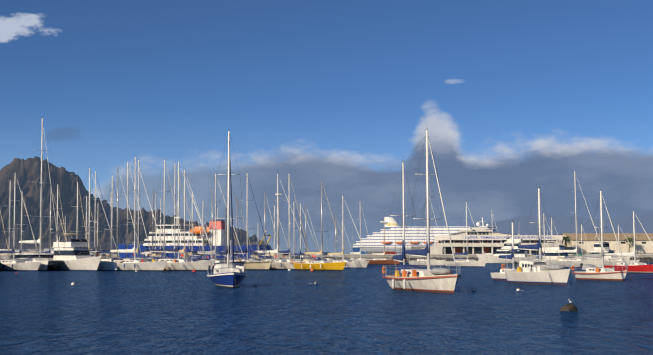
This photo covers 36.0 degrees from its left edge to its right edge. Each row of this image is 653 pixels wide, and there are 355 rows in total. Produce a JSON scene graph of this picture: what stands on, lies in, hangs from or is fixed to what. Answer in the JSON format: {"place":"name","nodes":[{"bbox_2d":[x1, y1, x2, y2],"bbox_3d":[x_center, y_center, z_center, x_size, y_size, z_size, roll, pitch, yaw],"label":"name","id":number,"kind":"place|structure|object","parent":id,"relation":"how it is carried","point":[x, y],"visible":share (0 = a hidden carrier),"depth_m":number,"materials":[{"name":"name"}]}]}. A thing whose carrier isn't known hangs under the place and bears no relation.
{"place":"outdoors","nodes":[
{"label":"outdoors","id":0,"kind":"place"},
{"bbox_2d":[0,241,142,251],"bbox_3d":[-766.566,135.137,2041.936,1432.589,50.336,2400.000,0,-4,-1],"label":"shore terrain","id":1,"kind":"structure","parent":0,"point":[44,245],"depth_m":2472.40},
{"bbox_2d":[0,249,99,253],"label":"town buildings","id":2,"kind":"structure","parent":1,"relation":"on","point":[52,250],"depth_m":1162.25,"materials":[{"name":"beige"}]},
{"bbox_2d":[0,156,271,253],"bbox_3d":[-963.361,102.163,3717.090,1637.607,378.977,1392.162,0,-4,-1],"label":"mountain terrain","id":3,"kind":"structure","parent":0,"point":[64,180],"depth_m":3543.58,"materials":[{"name":"stone"}]},
{"bbox_2d":[0,254,298,258],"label":"quay ground","id":4,"kind":"structure","parent":0,"point":[114,255],"depth_m":397.24,"materials":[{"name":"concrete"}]},
{"bbox_2d":[275,193,281,230],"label":"floodlight mast","id":5,"kind":"object","parent":4,"relation":"on","point":[278,209],"visible":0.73,"depth_m":419.50,"materials":[{"name":"grey metal"}]},
{"bbox_2d":[0,257,652,354],"bbox_3d":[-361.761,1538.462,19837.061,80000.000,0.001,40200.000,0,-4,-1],"label":"sea water","id":6,"kind":"structure","parent":0,"point":[368,310],"depth_m":39.73,"materials":[{"name":"blue liquid"}]},
{"bbox_2d":[0,181,29,261],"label":"yacht","id":7,"kind":"object","parent":6,"relation":"on","point":[9,225],"visible":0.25,"depth_m":155.82,"materials":[{"name":"white metal"}]},
{"bbox_2d":[0,173,41,270],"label":"yacht","id":8,"kind":"object","parent":6,"relation":"on","point":[14,264],"visible":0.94,"depth_m":151.89,"materials":[{"name":"white"}]},
{"bbox_2d":[5,192,37,255],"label":"yacht","id":9,"kind":"object","parent":6,"relation":"on","point":[21,224],"visible":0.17,"depth_m":167.20,"materials":[{"name":"white"}]},
{"bbox_2d":[0,115,64,270],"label":"sailboat","id":10,"kind":"object","parent":6,"relation":"on","point":[46,260],"visible":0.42,"depth_m":157.39,"materials":[{"name":"white"}]},
{"bbox_2d":[30,187,66,252],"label":"yacht","id":11,"kind":"object","parent":6,"relation":"on","point":[50,233],"visible":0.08,"depth_m":170.15,"materials":[{"name":"white"}]},
{"bbox_2d":[45,185,66,252],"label":"yacht","id":12,"kind":"object","parent":6,"relation":"on","point":[57,225],"visible":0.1,"depth_m":178.69,"materials":[{"name":"white"}]},
{"bbox_2d":[48,216,101,270],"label":"motor yacht","id":13,"kind":"object","parent":6,"relation":"on","point":[72,256],"visible":0.85,"depth_m":154.62,"materials":[{"name":"white plastic"}]},
{"bbox_2d":[69,181,87,241],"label":"yacht","id":14,"kind":"object","parent":6,"relation":"on","point":[77,231],"visible":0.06,"depth_m":172.79,"materials":[{"name":"white metal"}]},
{"bbox_2d":[52,168,120,270],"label":"yacht","id":15,"kind":"object","parent":6,"relation":"on","point":[105,266],"visible":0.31,"depth_m":154.16,"materials":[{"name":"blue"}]},
{"bbox_2d":[76,196,103,257],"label":"yacht","id":16,"kind":"object","parent":6,"relation":"on","point":[86,220],"visible":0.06,"depth_m":171.92,"materials":[{"name":"white metal"}]},
{"bbox_2d":[78,171,117,258],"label":"yacht","id":17,"kind":"object","parent":6,"relation":"on","point":[95,230],"visible":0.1,"depth_m":168.39,"materials":[{"name":"white metal"}]},
{"bbox_2d":[90,173,128,258],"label":"yacht","id":18,"kind":"object","parent":6,"relation":"on","point":[108,251],"visible":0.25,"depth_m":166.00,"materials":[{"name":"white"}]},
{"bbox_2d":[90,167,141,259],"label":"yacht","id":19,"kind":"object","parent":6,"relation":"on","point":[117,220],"visible":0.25,"depth_m":166.01,"materials":[{"name":"white"}]},
{"bbox_2d":[101,162,152,258],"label":"yacht","id":20,"kind":"object","parent":6,"relation":"on","point":[127,224],"visible":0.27,"depth_m":168.11,"materials":[{"name":"white metal"}]},
{"bbox_2d":[97,153,167,270],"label":"yacht","id":21,"kind":"object","parent":6,"relation":"on","point":[134,265],"visible":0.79,"depth_m":152.44,"materials":[{"name":"white"}]},
{"bbox_2d":[107,159,167,258],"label":"yacht","id":22,"kind":"object","parent":6,"relation":"on","point":[137,249],"visible":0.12,"depth_m":169.86,"materials":[{"name":"white metal"}]},
{"bbox_2d":[139,189,168,257],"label":"yacht","id":23,"kind":"object","parent":6,"relation":"on","point":[144,253],"visible":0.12,"depth_m":176.63,"materials":[{"name":"white"}]},
{"bbox_2d":[133,160,188,258],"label":"yacht","id":24,"kind":"object","parent":6,"relation":"on","point":[164,197],"visible":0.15,"depth_m":169.34,"materials":[{"name":"white metal"}]},
{"bbox_2d":[145,165,202,257],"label":"yacht","id":25,"kind":"object","parent":6,"relation":"on","point":[171,219],"visible":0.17,"depth_m":170.79,"materials":[{"name":"white"}]},
{"bbox_2d":[133,162,215,270],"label":"yacht","id":26,"kind":"object","parent":6,"relation":"on","point":[178,264],"visible":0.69,"depth_m":154.59,"materials":[{"name":"white plastic"}]},
{"bbox_2d":[147,170,212,258],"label":"yacht","id":27,"kind":"object","parent":6,"relation":"on","point":[159,253],"visible":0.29,"depth_m":167.24,"materials":[{"name":"white"}]},
{"bbox_2d":[180,188,205,258],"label":"yacht","id":28,"kind":"object","parent":6,"relation":"on","point":[192,231],"visible":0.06,"depth_m":174.92,"materials":[{"name":"white"}]},
{"bbox_2d":[114,201,272,259],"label":"research ship","id":29,"kind":"object","parent":6,"relation":"on","point":[220,236],"visible":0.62,"depth_m":372.13,"materials":[{"name":"white metal"}]},
{"bbox_2d":[182,202,221,259],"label":"yacht","id":30,"kind":"object","parent":6,"relation":"on","point":[200,255],"visible":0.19,"depth_m":188.04,"materials":[{"name":"grey"}]},
{"bbox_2d":[198,189,225,259],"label":"yacht","id":31,"kind":"object","parent":6,"relation":"on","point":[211,225],"visible":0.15,"depth_m":184.09,"materials":[{"name":"white"}]},
{"bbox_2d":[181,174,245,269],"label":"yacht","id":32,"kind":"object","parent":6,"relation":"on","point":[214,252],"visible":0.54,"depth_m":161.52,"materials":[{"name":"white"}]},
{"bbox_2d":[207,205,240,259],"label":"yacht","id":33,"kind":"object","parent":6,"relation":"on","point":[224,240],"visible":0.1,"depth_m":186.35,"materials":[{"name":"white"}]},
{"bbox_2d":[207,131,246,287],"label":"sailboat","id":34,"kind":"object","parent":6,"relation":"on","point":[228,275],"visible":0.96,"depth_m":76.97,"materials":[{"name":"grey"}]},
{"bbox_2d":[211,198,253,259],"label":"yacht","id":35,"kind":"object","parent":6,"relation":"on","point":[235,254],"visible":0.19,"depth_m":180.65,"materials":[{"name":"white"}]},
{"bbox_2d":[216,173,271,269],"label":"yacht","id":36,"kind":"object","parent":6,"relation":"on","point":[255,264],"visible":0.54,"depth_m":163.82,"materials":[{"name":"white"}]},
{"bbox_2d":[249,193,282,259],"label":"yacht","id":37,"kind":"object","parent":6,"relation":"on","point":[264,249],"visible":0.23,"depth_m":183.07,"materials":[{"name":"white"}]},
{"bbox_2d":[251,203,292,258],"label":"yacht","id":38,"kind":"object","parent":6,"relation":"on","point":[271,254],"visible":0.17,"depth_m":195.30,"materials":[{"name":"white"}]},
{"bbox_2d":[240,174,309,269],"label":"yacht","id":39,"kind":"object","parent":6,"relation":"on","point":[279,264],"visible":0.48,"depth_m":166.69,"materials":[{"name":"white"}]},
{"bbox_2d":[263,174,310,268],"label":"yacht","id":40,"kind":"object","parent":6,"relation":"on","point":[287,252],"visible":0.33,"depth_m":167.49,"materials":[{"name":"white metal"}]},
{"bbox_2d":[280,203,309,259],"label":"yacht","id":41,"kind":"object","parent":6,"relation":"on","point":[294,229],"visible":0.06,"depth_m":196.87,"materials":[{"name":"white"}]},
{"bbox_2d":[275,204,320,259],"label":"yacht","id":42,"kind":"object","parent":6,"relation":"on","point":[297,254],"visible":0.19,"depth_m":196.20,"materials":[{"name":"white"}]},
{"bbox_2d":[284,205,321,258],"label":"yacht","id":43,"kind":"object","parent":6,"relation":"on","point":[302,254],"visible":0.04,"depth_m":211.47,"materials":[{"name":"grey"}]},
{"bbox_2d":[292,180,349,270],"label":"sailboat","id":44,"kind":"object","parent":6,"relation":"on","point":[313,264],"visible":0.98,"depth_m":158.77,"materials":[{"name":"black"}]},
{"bbox_2d":[314,215,350,258],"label":"yacht","id":45,"kind":"object","parent":6,"relation":"on","point":[335,237],"visible":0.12,"depth_m":216.39,"materials":[{"name":"white metal"}]},
{"bbox_2d":[312,196,369,267],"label":"sloop","id":46,"kind":"object","parent":6,"relation":"on","point":[357,264],"visible":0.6,"depth_m":185.72,"materials":[{"name":"white"}]},
{"bbox_2d":[334,220,354,259],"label":"yacht","id":47,"kind":"object","parent":6,"relation":"on","point":[342,242],"visible":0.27,"depth_m":222.99,"materials":[{"name":"grey"}]},
{"bbox_2d":[344,207,373,261],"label":"sloop","id":48,"kind":"object","parent":6,"relation":"on","point":[358,259],"visible":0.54,"depth_m":285.58,"materials":[{"name":"white"}]},
{"bbox_2d":[366,218,399,264],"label":"wooden boat","id":49,"kind":"object","parent":6,"relation":"on","point":[384,260],"visible":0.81,"depth_m":262.27,"materials":[{"name":"brown wood"}]},
{"bbox_2d":[382,129,463,292],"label":"ketch","id":50,"kind":"object","parent":6,"relation":"on","point":[409,277],"visible":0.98,"depth_m":66.52,"materials":[{"name":"white"}]},
{"bbox_2d":[353,217,495,253],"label":"cruise ship","id":51,"kind":"object","parent":6,"relation":"on","point":[376,238],"visible":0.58,"depth_m":1225.81,"materials":[{"name":"white metal"}]},
{"bbox_2d":[409,197,445,265],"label":"sloop","id":52,"kind":"object","parent":6,"relation":"on","point":[422,261],"visible":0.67,"depth_m":224.94,"materials":[{"name":"white"}]},
{"bbox_2d":[442,202,486,266],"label":"sloop","id":53,"kind":"object","parent":6,"relation":"on","point":[462,262],"visible":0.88,"depth_m":206.65,"materials":[{"name":"white"}]},
{"bbox_2d":[477,212,501,260],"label":"sloop","id":54,"kind":"object","parent":6,"relation":"on","point":[492,233],"visible":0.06,"depth_m":304.62,"materials":[{"name":"white"}]},
{"bbox_2d":[476,234,538,263],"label":"motor yacht","id":55,"kind":"object","parent":6,"relation":"on","point":[493,259],"visible":0.67,"depth_m":285.62,"materials":[{"name":"white plastic"}]},
{"bbox_2d":[491,218,525,279],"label":"sloop","id":56,"kind":"object","parent":6,"relation":"on","point":[501,275],"visible":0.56,"depth_m":95.62,"materials":[{"name":"white"}]},
{"bbox_2d":[502,187,576,284],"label":"motor sailer","id":57,"kind":"object","parent":6,"relation":"on","point":[532,271],"visible":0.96,"depth_m":84.47,"materials":[{"name":"white plastic"}]},
{"bbox_2d":[529,213,559,261],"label":"sloop","id":58,"kind":"object","parent":6,"relation":"on","point":[543,254],"visible":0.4,"depth_m":221.53,"materials":[{"name":"white"}]},
{"bbox_2d":[550,218,561,246],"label":"sloop","id":59,"kind":"object","parent":6,"relation":"on","point":[552,232],"visible":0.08,"depth_m":256.77,"materials":[{"name":"white"}]},
{"bbox_2d":[542,230,584,260],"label":"motor yacht","id":60,"kind":"object","parent":6,"relation":"on","point":[553,253],"visible":0.44,"depth_m":231.63,"materials":[{"name":"white"}]},
{"bbox_2d":[560,304,577,310],"bbox_3d":[10.382,5.618,43.105,0.793,0.419,0.539,2,-5,-19],"label":"buoy","id":61,"kind":"object","parent":6,"relation":"on","point":[569,307],"visible":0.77,"depth_m":42.93,"materials":[{"name":"grey plastic"}]},
{"bbox_2d":[544,170,605,267],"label":"sloop","id":62,"kind":"object","parent":6,"relation":"on","point":[575,262],"visible":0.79,"depth_m":194.70,"materials":[{"name":"white"}]},
{"bbox_2d":[573,225,593,259],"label":"green boat","id":63,"kind":"object","parent":6,"relation":"on","point":[581,254],"visible":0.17,"depth_m":216.73,"materials":[{"name":"green"}]},
{"bbox_2d":[571,191,631,280],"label":"sloop","id":64,"kind":"object","parent":6,"relation":"on","point":[592,272],"visible":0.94,"depth_m":96.41,"materials":[{"name":"white"}]},
{"bbox_2d":[584,234,630,259],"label":"motor yacht","id":65,"kind":"object","parent":6,"relation":"on","point":[598,247],"visible":0.42,"depth_m":243.85,"materials":[{"name":"white plastic"}]},
{"bbox_2d":[594,224,638,264],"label":"sloop","id":66,"kind":"object","parent":6,"relation":"on","point":[612,261],"visible":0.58,"depth_m":231.95,"materials":[{"name":"white plastic"}]},
{"bbox_2d":[601,210,652,272],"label":"sailboat","id":67,"kind":"object","parent":6,"relation":"on","point":[636,267],"visible":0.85,"depth_m":137.05,"materials":[{"name":"red"}]},
{"bbox_2d":[0,0,652,253],"label":"sky","id":68,"kind":"structure","parent":0,"point":[513,98],"materials":[{"name":"blue"}]},
{"bbox_2d":[323,254,652,257],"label":"quay ground","id":69,"kind":"structure","parent":0,"point":[470,255],"depth_m":340.63,"materials":[{"name":"concrete"}]},
{"bbox_2d":[351,246,425,253],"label":"quay containers","id":70,"kind":"object","parent":69,"relation":"on","point":[386,252],"visible":0.5,"depth_m":757.53,"materials":[{"name":"blue"}]},
{"bbox_2d":[323,256,652,261],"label":"quay","id":71,"kind":"structure","parent":69,"relation":"on","point":[645,259],"depth_m":339.78,"materials":[{"name":"grey concrete"}]},
{"bbox_2d":[421,227,562,253],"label":"terminal building","id":72,"kind":"structure","parent":69,"relation":"on","point":[458,240],"depth_m":353.41,"materials":[{"name":"concrete"}]},
{"bbox_2d":[465,236,551,238],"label":"terminal sign text","id":73,"kind":"object","parent":72,"relation":"attached to","point":[518,237],"visible":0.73,"depth_m":352.75,"materials":[{"name":"blue"}]},
{"bbox_2d":[560,236,571,248],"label":"palm tree","id":74,"kind":"object","parent":69,"relation":"on","point":[566,239],"visible":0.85,"depth_m":356.90,"materials":[{"name":"green plant"}]},
{"bbox_2d":[556,233,652,253],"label":"warehouse building","id":75,"kind":"structure","parent":69,"relation":"on","point":[643,242],"depth_m":364.29,"materials":[{"name":"beige paint"}]},
{"bbox_2d":[624,238,635,252],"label":"palm tree","id":76,"kind":"object","parent":69,"relation":"on","point":[630,240],"visible":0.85,"depth_m":359.85,"materials":[{"name":"green plant"}]},
{"bbox_2d":[464,213,652,234],"bbox_3d":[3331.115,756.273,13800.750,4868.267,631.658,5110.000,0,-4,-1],"label":"hills","id":77,"kind":"structure","parent":0,"point":[521,224],"depth_m":13584.48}
]}

